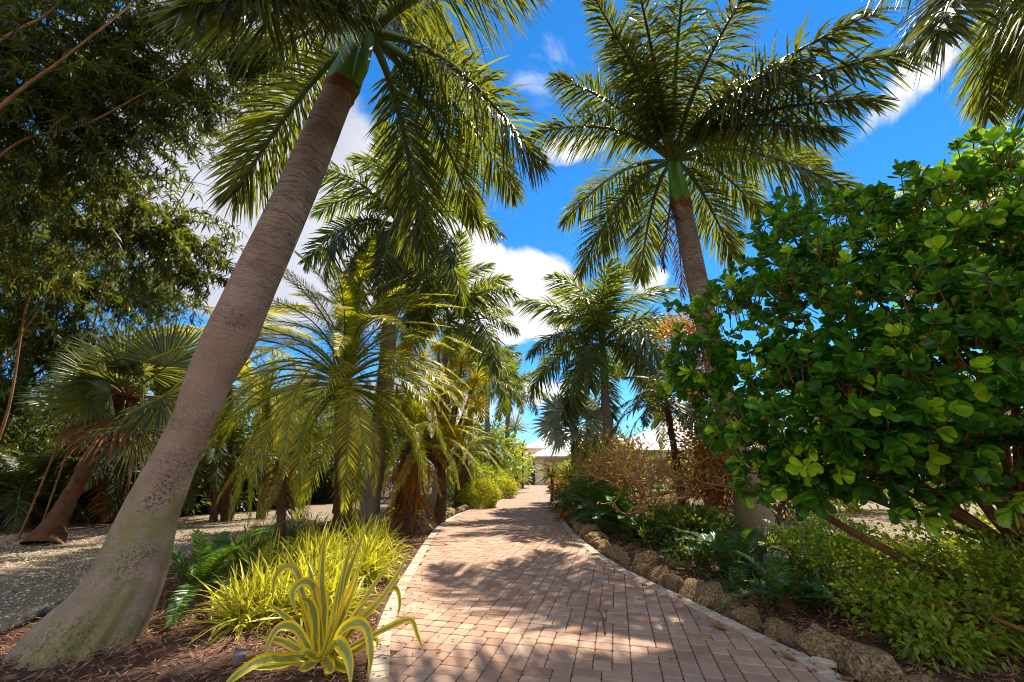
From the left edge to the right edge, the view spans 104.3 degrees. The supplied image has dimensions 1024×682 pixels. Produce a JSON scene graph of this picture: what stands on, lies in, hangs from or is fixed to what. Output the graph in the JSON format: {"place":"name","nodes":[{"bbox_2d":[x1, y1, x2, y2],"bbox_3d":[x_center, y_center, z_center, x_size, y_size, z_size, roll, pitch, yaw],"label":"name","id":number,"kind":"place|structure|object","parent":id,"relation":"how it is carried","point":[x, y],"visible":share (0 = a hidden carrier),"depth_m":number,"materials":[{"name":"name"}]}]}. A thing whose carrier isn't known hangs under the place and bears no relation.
{"place":"outdoors","nodes":[
{"label":"outdoors","id":0,"kind":"place"},
{"bbox_2d":[194,347,283,427],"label":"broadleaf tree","id":1,"kind":"object","parent":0,"point":[244,394],"visible":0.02,"depth_m":31.56,"materials":[{"name":"green plant"}]},
{"bbox_2d":[0,504,990,627],"bbox_3d":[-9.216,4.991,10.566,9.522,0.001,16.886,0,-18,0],"label":"gravel path","id":2,"kind":"structure","parent":0,"point":[317,508],"depth_m":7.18,"materials":[{"name":"gravel"}]},
{"bbox_2d":[0,120,248,539],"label":"bamboo clump","id":3,"kind":"object","parent":2,"relation":"on","point":[23,286],"visible":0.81,"depth_m":9.61,"materials":[{"name":"green plant"}]},
{"bbox_2d":[130,303,318,520],"bbox_3d":[-9.942,2.107,13.558,5.815,7.403,5.060,-5,-18,16],"label":"date palm","id":4,"kind":"object","parent":2,"relation":"on","point":[224,509],"visible":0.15,"depth_m":13.92,"materials":[{"name":"green plant"}]},
{"bbox_2d":[208,329,334,518],"bbox_3d":[-8.576,2.679,13.825,5.081,6.439,5.716,0,-18,0],"label":"date palm","id":5,"kind":"object","parent":2,"relation":"on","point":[263,409],"visible":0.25,"depth_m":13.60,"materials":[{"name":"green plant"}]},
{"bbox_2d":[0,471,1023,681],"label":"ground","id":6,"kind":"structure","parent":0,"point":[158,650],"depth_m":3.63,"materials":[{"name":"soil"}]},
{"bbox_2d":[0,599,64,634],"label":"lawn edging","id":7,"kind":"object","parent":6,"relation":"on","point":[20,622],"visible":0.83,"depth_m":4.14,"materials":[{"name":"black plastic"}]},
{"bbox_2d":[0,412,78,522],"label":"thicket shrub","id":8,"kind":"object","parent":6,"relation":"on","point":[29,443],"visible":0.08,"depth_m":13.07,"materials":[{"name":"green plant"}]},
{"bbox_2d":[0,425,112,533],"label":"date palm","id":9,"kind":"object","parent":6,"relation":"on","point":[22,496],"visible":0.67,"depth_m":11.19,"materials":[{"name":"green plant"}]},
{"bbox_2d":[0,292,133,492],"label":"bamboo clump","id":10,"kind":"object","parent":6,"relation":"on","point":[23,376],"visible":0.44,"depth_m":12.03,"materials":[{"name":"green plant"}]},
{"bbox_2d":[0,414,138,522],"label":"thicket shrub","id":11,"kind":"object","parent":6,"relation":"on","point":[43,508],"visible":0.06,"depth_m":12.55,"materials":[{"name":"green plant"}]},
{"bbox_2d":[20,414,146,524],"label":"date palm","id":12,"kind":"object","parent":6,"relation":"on","point":[110,501],"visible":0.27,"depth_m":11.86,"materials":[{"name":"green plant"}]},
{"bbox_2d":[10,316,215,544],"bbox_3d":[-9.280,2.042,9.550,3.612,5.253,3.728,-15,-23,40],"label":"fan palm","id":13,"kind":"object","parent":6,"relation":"on","point":[82,392],"visible":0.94,"depth_m":8.94,"materials":[{"name":"green plant"}]},
{"bbox_2d":[51,414,243,522],"bbox_3d":[-12.648,4.398,14.202,5.738,4.914,4.585,0,-18,0],"label":"thicket shrub","id":14,"kind":"object","parent":6,"relation":"on","point":[184,510],"visible":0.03,"depth_m":12.96,"materials":[{"name":"green plant"}]},
{"bbox_2d":[0,0,303,269],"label":"bamboo clump","id":15,"kind":"object","parent":6,"relation":"on","point":[68,91],"visible":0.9,"depth_m":7.28,"materials":[{"name":"green plant"}]},
{"bbox_2d":[128,403,277,522],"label":"date palm","id":16,"kind":"object","parent":6,"relation":"on","point":[216,457],"visible":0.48,"depth_m":12.26,"materials":[{"name":"green plant"}]},
{"bbox_2d":[165,527,277,628],"bbox_3d":[-3.789,2.740,4.852,1.719,0.888,1.937,7,-19,-20],"label":"fern","id":17,"kind":"object","parent":6,"relation":"on","point":[208,560],"visible":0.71,"depth_m":4.90,"materials":[{"name":"green plant"}]},
{"bbox_2d":[174,526,296,579],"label":"striped grass","id":18,"kind":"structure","parent":6,"relation":"on","point":[233,555],"depth_m":6.24,"materials":[{"name":"plant"}]},
{"bbox_2d":[180,406,291,513],"bbox_3d":[-11.838,4.711,16.195,5.271,5.042,4.662,0,-18,0],"label":"thicket shrub","id":19,"kind":"object","parent":6,"relation":"on","point":[205,508],"visible":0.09,"depth_m":15.15,"materials":[{"name":"green plant"}]},
{"bbox_2d":[232,649,247,665],"bbox_3d":[-2.253,2.619,3.293,0.107,0.096,0.108,0,-18,0],"label":"spotlight","id":20,"kind":"object","parent":6,"relation":"on","point":[239,655],"visible":1,"depth_m":3.27,"materials":[{"name":"grey plastic"}]},
{"bbox_2d":[152,547,329,647],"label":"striped grass","id":21,"kind":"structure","parent":6,"relation":"on","point":[253,600],"depth_m":4.16,"materials":[{"name":"plant"}]},
{"bbox_2d":[209,520,298,579],"bbox_3d":[-3.851,3.046,5.688,1.473,0.817,1.044,-13,-22,35],"label":"cycad","id":22,"kind":"object","parent":6,"relation":"on","point":[258,545],"visible":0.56,"depth_m":5.55,"materials":[{"name":"green plant"}]},
{"bbox_2d":[193,530,328,603],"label":"striped grass","id":23,"kind":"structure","parent":6,"relation":"on","point":[266,556],"depth_m":5.34,"materials":[{"name":"plant"}]},
{"bbox_2d":[215,439,333,550],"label":"date palm","id":24,"kind":"object","parent":6,"relation":"on","point":[282,490],"visible":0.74,"depth_m":7.40,"materials":[{"name":"green plant"}]},
{"bbox_2d":[220,406,333,510],"bbox_3d":[-10.579,5.195,17.602,6.052,5.445,4.574,0,-18,0],"label":"thicket shrub","id":25,"kind":"object","parent":6,"relation":"on","point":[309,468],"visible":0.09,"depth_m":17.55,"materials":[{"name":"green plant"}]},
{"bbox_2d":[2,0,555,670],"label":"royal palm","id":26,"kind":"object","parent":6,"relation":"on","point":[110,600],"visible":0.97,"depth_m":5.93,"materials":[{"name":"green plant"}]},
{"bbox_2d":[220,552,389,635],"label":"striped grass","id":27,"kind":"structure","parent":6,"relation":"on","point":[331,587],"depth_m":4.33,"materials":[{"name":"plant"}]},
{"bbox_2d":[275,512,347,558],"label":"striped grass","id":28,"kind":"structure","parent":6,"relation":"on","point":[312,534],"depth_m":7.08,"materials":[{"name":"plant"}]},
{"bbox_2d":[273,379,351,477],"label":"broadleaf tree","id":29,"kind":"object","parent":6,"relation":"on","point":[301,398],"visible":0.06,"depth_m":31.58,"materials":[{"name":"green plant"}]},
{"bbox_2d":[147,236,481,538],"bbox_3d":[-3.957,1.197,9.398,6.671,6.556,6.324,0,-18,0],"label":"date palm","id":30,"kind":"object","parent":6,"relation":"on","point":[347,354],"visible":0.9,"depth_m":8.69,"materials":[{"name":"green plant"}]},
{"bbox_2d":[252,527,388,613],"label":"striped grass","id":31,"kind":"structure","parent":6,"relation":"on","point":[315,567],"depth_m":5.16,"materials":[{"name":"plant"}]},
{"bbox_2d":[226,514,423,681],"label":"agave","id":32,"kind":"object","parent":6,"relation":"on","point":[326,641],"visible":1,"depth_m":3.31,"materials":[{"name":"yellow plant"}]},
{"bbox_2d":[268,515,384,565],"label":"striped grass","id":33,"kind":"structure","parent":6,"relation":"on","point":[334,545],"depth_m":6.37,"materials":[{"name":"plant"}]},
{"bbox_2d":[289,401,386,503],"bbox_3d":[-9.491,5.724,20.448,6.297,5.848,4.487,16,-24,-40],"label":"thicket shrub","id":34,"kind":"object","parent":6,"relation":"on","point":[326,486],"visible":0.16,"depth_m":19.26,"materials":[{"name":"green plant"}]},
{"bbox_2d":[316,413,408,497],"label":"thicket shrub","id":35,"kind":"object","parent":6,"relation":"on","point":[397,457],"visible":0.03,"depth_m":22.97,"materials":[{"name":"green plant"}]},
{"bbox_2d":[307,524,421,590],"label":"striped grass","id":36,"kind":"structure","parent":6,"relation":"on","point":[374,566],"depth_m":5.72,"materials":[{"name":"plant"}]},
{"bbox_2d":[330,511,402,547],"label":"striped grass","id":37,"kind":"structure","parent":6,"relation":"on","point":[363,525],"depth_m":8.04,"materials":[{"name":"plant"}]},
{"bbox_2d":[337,517,419,568],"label":"striped grass","id":38,"kind":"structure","parent":6,"relation":"on","point":[381,540],"depth_m":6.96,"materials":[{"name":"plant"}]},
{"bbox_2d":[297,117,506,527],"bbox_3d":[-3.834,-0.861,11.440,6.690,11.697,6.219,-11,-21,32],"label":"royal palm","id":39,"kind":"object","parent":6,"relation":"on","point":[386,265],"visible":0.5,"depth_m":11.50,"materials":[{"name":"green plant"}]},
{"bbox_2d":[330,380,489,535],"bbox_3d":[-2.564,3.018,10.163,3.733,4.168,3.764,-15,-23,39],"label":"date palm","id":40,"kind":"object","parent":6,"relation":"on","point":[404,496],"visible":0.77,"depth_m":9.85,"materials":[{"name":"green plant"}]},
{"bbox_2d":[368,334,489,524],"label":"dragon tree","id":41,"kind":"object","parent":6,"relation":"on","point":[439,515],"visible":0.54,"depth_m":11.99,"materials":[{"name":"green plant"}]},
{"bbox_2d":[359,229,522,515],"bbox_3d":[-2.618,1.272,15.369,6.040,10.038,6.966,0,-18,0],"label":"royal palm","id":42,"kind":"object","parent":6,"relation":"on","point":[483,302],"visible":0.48,"depth_m":15.39,"materials":[{"name":"green plant"}]},
{"bbox_2d":[431,417,502,507],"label":"date palm","id":43,"kind":"object","parent":6,"relation":"on","point":[463,475],"visible":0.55,"depth_m":16.42,"materials":[{"name":"green plant"}]},
{"bbox_2d":[430,456,513,499],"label":"round hedge","id":44,"kind":"object","parent":6,"relation":"on","point":[489,472],"visible":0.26,"depth_m":20.49,"materials":[{"name":"green plant"}]},
{"bbox_2d":[426,329,524,500],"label":"royal palm","id":45,"kind":"object","parent":6,"relation":"on","point":[511,373],"visible":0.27,"depth_m":20.06,"materials":[{"name":"green plant"}]},
{"bbox_2d":[425,412,528,492],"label":"green shrub","id":46,"kind":"object","parent":6,"relation":"on","point":[503,443],"visible":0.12,"depth_m":25.67,"materials":[{"name":"green plant"}]},
{"bbox_2d":[453,476,501,508],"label":"round hedge","id":47,"kind":"object","parent":6,"relation":"on","point":[481,487],"visible":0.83,"depth_m":16.03,"materials":[{"name":"green plant"}]},
{"bbox_2d":[451,343,524,496],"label":"royal palm","id":48,"kind":"object","parent":6,"relation":"on","point":[505,381],"visible":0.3,"depth_m":25.10,"materials":[{"name":"green plant"}]},
{"bbox_2d":[474,427,519,478],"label":"date palm","id":49,"kind":"object","parent":6,"relation":"on","point":[496,454],"visible":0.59,"depth_m":24.78,"materials":[{"name":"green plant"}]},
{"bbox_2d":[465,420,537,487],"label":"green shrub","id":50,"kind":"object","parent":6,"relation":"on","point":[520,465],"visible":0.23,"depth_m":30.27,"materials":[{"name":"green plant"}]},
{"bbox_2d":[486,474,518,498],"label":"round hedge","id":51,"kind":"object","parent":6,"relation":"on","point":[510,491],"visible":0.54,"depth_m":21.26,"materials":[{"name":"green plant"}]},
{"bbox_2d":[475,357,548,489],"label":"royal palm","id":52,"kind":"object","parent":6,"relation":"on","point":[527,379],"visible":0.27,"depth_m":30.58,"materials":[{"name":"green plant"}]},
{"bbox_2d":[495,411,535,479],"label":"fan leaf plant","id":53,"kind":"object","parent":6,"relation":"on","point":[516,424],"visible":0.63,"depth_m":33.24,"materials":[{"name":"green plant"}]},
{"bbox_2d":[528,442,570,484],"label":"garage","id":54,"kind":"structure","parent":6,"relation":"on","point":[539,456],"depth_m":40.19,"materials":[{"name":"beige paint"}]},
{"bbox_2d":[550,506,573,521],"bbox_3d":[1.601,5.207,11.964,0.943,0.516,1.035,-6,-19,18],"label":"bromeliad","id":55,"kind":"object","parent":6,"relation":"on","point":[561,515],"visible":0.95,"depth_m":11.92,"materials":[{"name":"orange plant"}]},
{"bbox_2d":[553,463,579,483],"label":"yucca","id":56,"kind":"object","parent":6,"relation":"on","point":[566,476],"visible":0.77,"depth_m":16.03,"materials":[{"name":"green plant"}]},
{"bbox_2d":[523,426,622,480],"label":"house","id":57,"kind":"structure","parent":6,"relation":"on","point":[536,447],"depth_m":48.19,"materials":[{"name":"beige paint"}]},
{"bbox_2d":[530,390,621,478],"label":"silver fan palm","id":58,"kind":"object","parent":6,"relation":"on","point":[551,428],"visible":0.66,"depth_m":18.54,"materials":[{"name":"green plant"}]},
{"bbox_2d":[548,470,622,518],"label":"green shrub","id":59,"kind":"object","parent":6,"relation":"on","point":[565,504],"visible":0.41,"depth_m":13.21,"materials":[{"name":"green plant"}]},
{"bbox_2d":[578,523,600,538],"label":"coral rock","id":60,"kind":"object","parent":6,"relation":"on","point":[593,527],"visible":0.45,"depth_m":9.26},
{"bbox_2d":[544,467,637,533],"bbox_3d":[2.093,4.032,10.073,2.083,1.621,3.101,7,-19,-22],"label":"cycad","id":61,"kind":"object","parent":6,"relation":"on","point":[602,495],"visible":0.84,"depth_m":9.92,"materials":[{"name":"green plant"}]},
{"bbox_2d":[585,531,608,544],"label":"coral rock","id":62,"kind":"object","parent":6,"relation":"on","point":[591,535],"visible":0.41,"depth_m":8.54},
{"bbox_2d":[511,255,691,488],"bbox_3d":[4.054,1.564,17.005,8.009,10.490,7.991,-6,-19,17],"label":"royal palm","id":63,"kind":"object","parent":6,"relation":"on","point":[596,307],"visible":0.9,"depth_m":17.14,"materials":[{"name":"green plant"}]},
{"bbox_2d":[561,423,648,497],"bbox_3d":[3.906,5.350,17.056,4.116,3.695,2.858,9,-20,-27],"label":"croton","id":64,"kind":"object","parent":6,"relation":"on","point":[584,453],"visible":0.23,"depth_m":16.98,"materials":[{"name":"brown plant"}]},
{"bbox_2d":[607,544,624,558],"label":"coral rock","id":65,"kind":"object","parent":6,"relation":"on","point":[613,549],"visible":0.52,"depth_m":7.14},
{"bbox_2d":[227,492,1023,650],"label":"undergrowth","id":66,"kind":"object","parent":6,"relation":"on","point":[586,518],"visible":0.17,"depth_m":6.14,"materials":[{"name":"green plant"}]},
{"bbox_2d":[596,504,657,540],"bbox_3d":[2.787,4.157,9.094,1.910,0.783,1.571,12,-21,-33],"label":"cycad","id":67,"kind":"object","parent":6,"relation":"on","point":[625,520],"visible":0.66,"depth_m":8.92,"materials":[{"name":"green plant"}]},
{"bbox_2d":[621,523,650,539],"bbox_3d":[2.755,4.206,8.731,0.906,0.461,0.778,0,-18,0],"label":"bromeliad","id":68,"kind":"object","parent":6,"relation":"on","point":[634,532],"visible":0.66,"depth_m":8.67,"materials":[{"name":"green plant"}]},
{"bbox_2d":[576,447,703,509],"bbox_3d":[5.094,5.002,14.385,5.739,2.737,2.514,-3,-18,8],"label":"croton","id":69,"kind":"object","parent":6,"relation":"on","point":[663,496],"visible":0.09,"depth_m":14.18,"materials":[{"name":"brown plant"}]},
{"bbox_2d":[630,549,658,573],"bbox_3d":[2.067,3.515,6.228,0.381,0.535,0.460,26,-18,11],"label":"coral rock","id":70,"kind":"object","parent":6,"relation":"on","point":[649,556],"visible":0.52,"depth_m":6.16,"materials":[{"name":"stone"}]},
{"bbox_2d":[636,562,655,577],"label":"coral rock","id":71,"kind":"object","parent":6,"relation":"on","point":[642,569],"visible":0.54,"depth_m":5.95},
{"bbox_2d":[534,425,779,518],"bbox_3d":[3.639,3.469,10.254,5.079,2.724,4.988,9,-20,-25],"label":"leafless shrub","id":72,"kind":"object","parent":6,"relation":"on","point":[617,460],"visible":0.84,"depth_m":9.65,"materials":[{"name":"brown plant"}]},
{"bbox_2d":[646,565,669,583],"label":"coral rock","id":73,"kind":"object","parent":6,"relation":"on","point":[653,573],"visible":0.5,"depth_m":5.71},
{"bbox_2d":[605,349,714,506],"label":"date palm","id":74,"kind":"object","parent":6,"relation":"on","point":[666,406],"visible":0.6,"depth_m":10.24,"materials":[{"name":"green plant"}]},
{"bbox_2d":[665,573,683,591],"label":"coral rock","id":75,"kind":"object","parent":6,"relation":"on","point":[674,581],"visible":0.65,"depth_m":5.29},
{"bbox_2d":[634,497,746,554],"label":"green shrub","id":76,"kind":"object","parent":6,"relation":"on","point":[682,517],"visible":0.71,"depth_m":7.81,"materials":[{"name":"green plant"}]},
{"bbox_2d":[678,578,704,600],"bbox_3d":[2.310,3.187,5.003,0.352,0.258,0.452,-12,6,43],"label":"coral rock","id":77,"kind":"object","parent":6,"relation":"on","point":[686,590],"visible":0.4,"depth_m":5.01,"materials":[{"name":"stone"}]},
{"bbox_2d":[650,306,740,529],"bbox_3d":[5.265,1.738,10.791,2.457,6.384,3.541,-6,-19,18],"label":"orange leaved shrub","id":78,"kind":"object","parent":6,"relation":"on","point":[709,494],"visible":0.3,"depth_m":10.56,"materials":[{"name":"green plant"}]},
{"bbox_2d":[693,581,724,609],"bbox_3d":[2.374,3.073,4.737,0.414,0.332,0.465,-20,-4,18],"label":"coral rock","id":79,"kind":"object","parent":6,"relation":"on","point":[705,594],"visible":0.53,"depth_m":4.68,"materials":[{"name":"stone"}]},
{"bbox_2d":[656,525,767,576],"bbox_3d":[2.992,3.388,6.552,1.393,0.694,1.649,5,-19,-16],"label":"cycad","id":80,"kind":"object","parent":6,"relation":"on","point":[703,548],"visible":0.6,"depth_m":6.44,"materials":[{"name":"green plant"}]},
{"bbox_2d":[665,414,762,503],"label":"background shrub","id":81,"kind":"object","parent":6,"relation":"on","point":[689,448],"visible":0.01,"depth_m":17.49,"materials":[{"name":"green plant"}]},
{"bbox_2d":[713,593,743,615],"bbox_3d":[2.415,2.998,4.473,0.308,0.261,0.329,35,-45,-16],"label":"coral rock","id":82,"kind":"object","parent":6,"relation":"on","point":[723,598],"visible":0.45,"depth_m":4.41,"materials":[{"name":"stone"}]},
{"bbox_2d":[529,0,939,547],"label":"royal palm","id":83,"kind":"object","parent":6,"relation":"on","point":[717,125],"visible":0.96,"depth_m":9.73,"materials":[{"name":"green plant"}]},
{"bbox_2d":[673,522,796,581],"bbox_3d":[3.257,3.134,5.960,1.699,0.816,1.617,-15,-23,39],"label":"cycad","id":84,"kind":"object","parent":6,"relation":"on","point":[741,545],"visible":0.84,"depth_m":5.83,"materials":[{"name":"green plant"}]},
{"bbox_2d":[729,606,758,623],"bbox_3d":[2.467,2.937,4.215,0.283,0.222,0.245,-14,-22,37],"label":"coral rock","id":85,"kind":"object","parent":6,"relation":"on","point":[738,614],"visible":0.47,"depth_m":4.18,"materials":[{"name":"stone"}]},
{"bbox_2d":[742,615,762,629],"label":"coral rock","id":86,"kind":"object","parent":6,"relation":"on","point":[754,621],"visible":0.64,"depth_m":4.03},
{"bbox_2d":[689,415,852,525],"bbox_3d":[8.505,3.950,12.641,5.945,3.914,3.509,8,-20,-24],"label":"background shrub","id":87,"kind":"object","parent":6,"relation":"on","point":[780,508],"visible":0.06,"depth_m":12.20,"materials":[{"name":"green plant"}]},
{"bbox_2d":[762,617,796,640],"bbox_3d":[2.572,2.796,3.807,0.339,0.227,0.314,15,1,-43],"label":"coral rock","id":88,"kind":"object","parent":6,"relation":"on","point":[770,625],"visible":0.48,"depth_m":3.78,"materials":[{"name":"stone"}]},
{"bbox_2d":[732,519,833,567],"bbox_3d":[4.709,3.439,6.729,1.456,0.705,1.606,14,-23,-37],"label":"cycad","id":89,"kind":"object","parent":6,"relation":"on","point":[782,540],"visible":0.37,"depth_m":6.68,"materials":[{"name":"green plant"}]},
{"bbox_2d":[715,550,859,615],"bbox_3d":[3.094,2.798,4.570,1.336,0.607,1.184,-10,-21,29],"label":"cycad","id":90,"kind":"object","parent":6,"relation":"on","point":[784,589],"visible":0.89,"depth_m":4.51,"materials":[{"name":"green plant"}]},
{"bbox_2d":[777,626,797,648],"bbox_3d":[2.571,2.753,3.647,0.238,0.168,0.276,29,-12,-8],"label":"coral rock","id":91,"kind":"object","parent":6,"relation":"on","point":[787,635],"visible":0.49,"depth_m":3.63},
{"bbox_2d":[793,623,847,670],"bbox_3d":[2.684,2.657,3.386,0.382,0.312,0.436,-17,3,-21],"label":"coral rock","id":92,"kind":"object","parent":6,"relation":"on","point":[814,639],"visible":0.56,"depth_m":3.37,"materials":[{"name":"stone"}]},
{"bbox_2d":[657,122,1023,592],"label":"broad leaved bush","id":93,"kind":"object","parent":6,"relation":"on","point":[970,429],"visible":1,"depth_m":4.12,"materials":[{"name":"green plant"}]},
{"bbox_2d":[827,452,889,514],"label":"background shrub","id":94,"kind":"object","parent":6,"relation":"on","point":[854,507],"visible":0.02,"depth_m":14.55,"materials":[{"name":"green plant"}]},
{"bbox_2d":[836,642,905,681],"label":"coral rock","id":95,"kind":"object","parent":6,"relation":"on","point":[855,660],"visible":0.91,"depth_m":2.99,"materials":[{"name":"stone"}]},
{"bbox_2d":[861,672,888,681],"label":"coral rock","id":96,"kind":"object","parent":6,"relation":"on","point":[865,678],"visible":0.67,"depth_m":2.90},
{"bbox_2d":[773,504,1023,676],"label":"leaved bush","id":97,"kind":"object","parent":6,"relation":"on","point":[999,583],"visible":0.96,"depth_m":3.78,"materials":[{"name":"green plant"}]},
{"bbox_2d":[894,674,936,681],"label":"coral rock","id":98,"kind":"object","parent":6,"relation":"on","point":[917,678],"visible":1,"depth_m":2.70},
{"bbox_2d":[883,440,1000,516],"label":"background shrub","id":99,"kind":"object","parent":6,"relation":"on","point":[932,485],"visible":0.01,"depth_m":12.90,"materials":[{"name":"green plant"}]},
{"bbox_2d":[865,0,1023,144],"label":"royal palm","id":100,"kind":"object","parent":6,"relation":"on","point":[1004,62],"visible":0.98,"depth_m":6.45,"materials":[{"name":"green plant"}]},
{"bbox_2d":[894,105,1023,300],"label":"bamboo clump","id":101,"kind":"object","parent":6,"relation":"on","point":[979,203],"visible":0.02,"depth_m":9.18,"materials":[{"name":"plant"}]},
{"bbox_2d":[0,0,1023,470],"label":"sky","id":102,"kind":"structure","parent":0,"point":[533,248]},
{"bbox_2d":[365,485,852,681],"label":"driveway","id":103,"kind":"structure","parent":0,"point":[523,552],"depth_m":4.06,"materials":[{"name":"brick"}]},
{"bbox_2d":[512,439,533,488],"bbox_3d":[0.838,9.680,31.545,2.175,3.919,1.980,13,-22,-35],"label":"dracaena","id":104,"kind":"object","parent":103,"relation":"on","point":[518,446],"visible":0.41,"depth_m":31.60,"materials":[{"name":"green plant"}]},
{"bbox_2d":[531,457,564,501],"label":"yucca","id":105,"kind":"object","parent":103,"relation":"on","point":[548,475],"visible":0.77,"depth_m":18.80,"materials":[{"name":"green plant"}]},
{"bbox_2d":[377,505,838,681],"bbox_3d":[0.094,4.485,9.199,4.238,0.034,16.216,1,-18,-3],"label":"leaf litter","id":106,"kind":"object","parent":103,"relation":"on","point":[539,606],"visible":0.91,"depth_m":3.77,"materials":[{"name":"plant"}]},
{"bbox_2d":[618,417,762,487],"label":"house","id":107,"kind":"structure","parent":0,"point":[649,435],"depth_m":35.43,"materials":[{"name":"beige paint"}]},
{"bbox_2d":[771,496,995,541],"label":"shell path","id":108,"kind":"structure","parent":0,"point":[876,513],"depth_m":13.09,"materials":[{"name":"gravel"}]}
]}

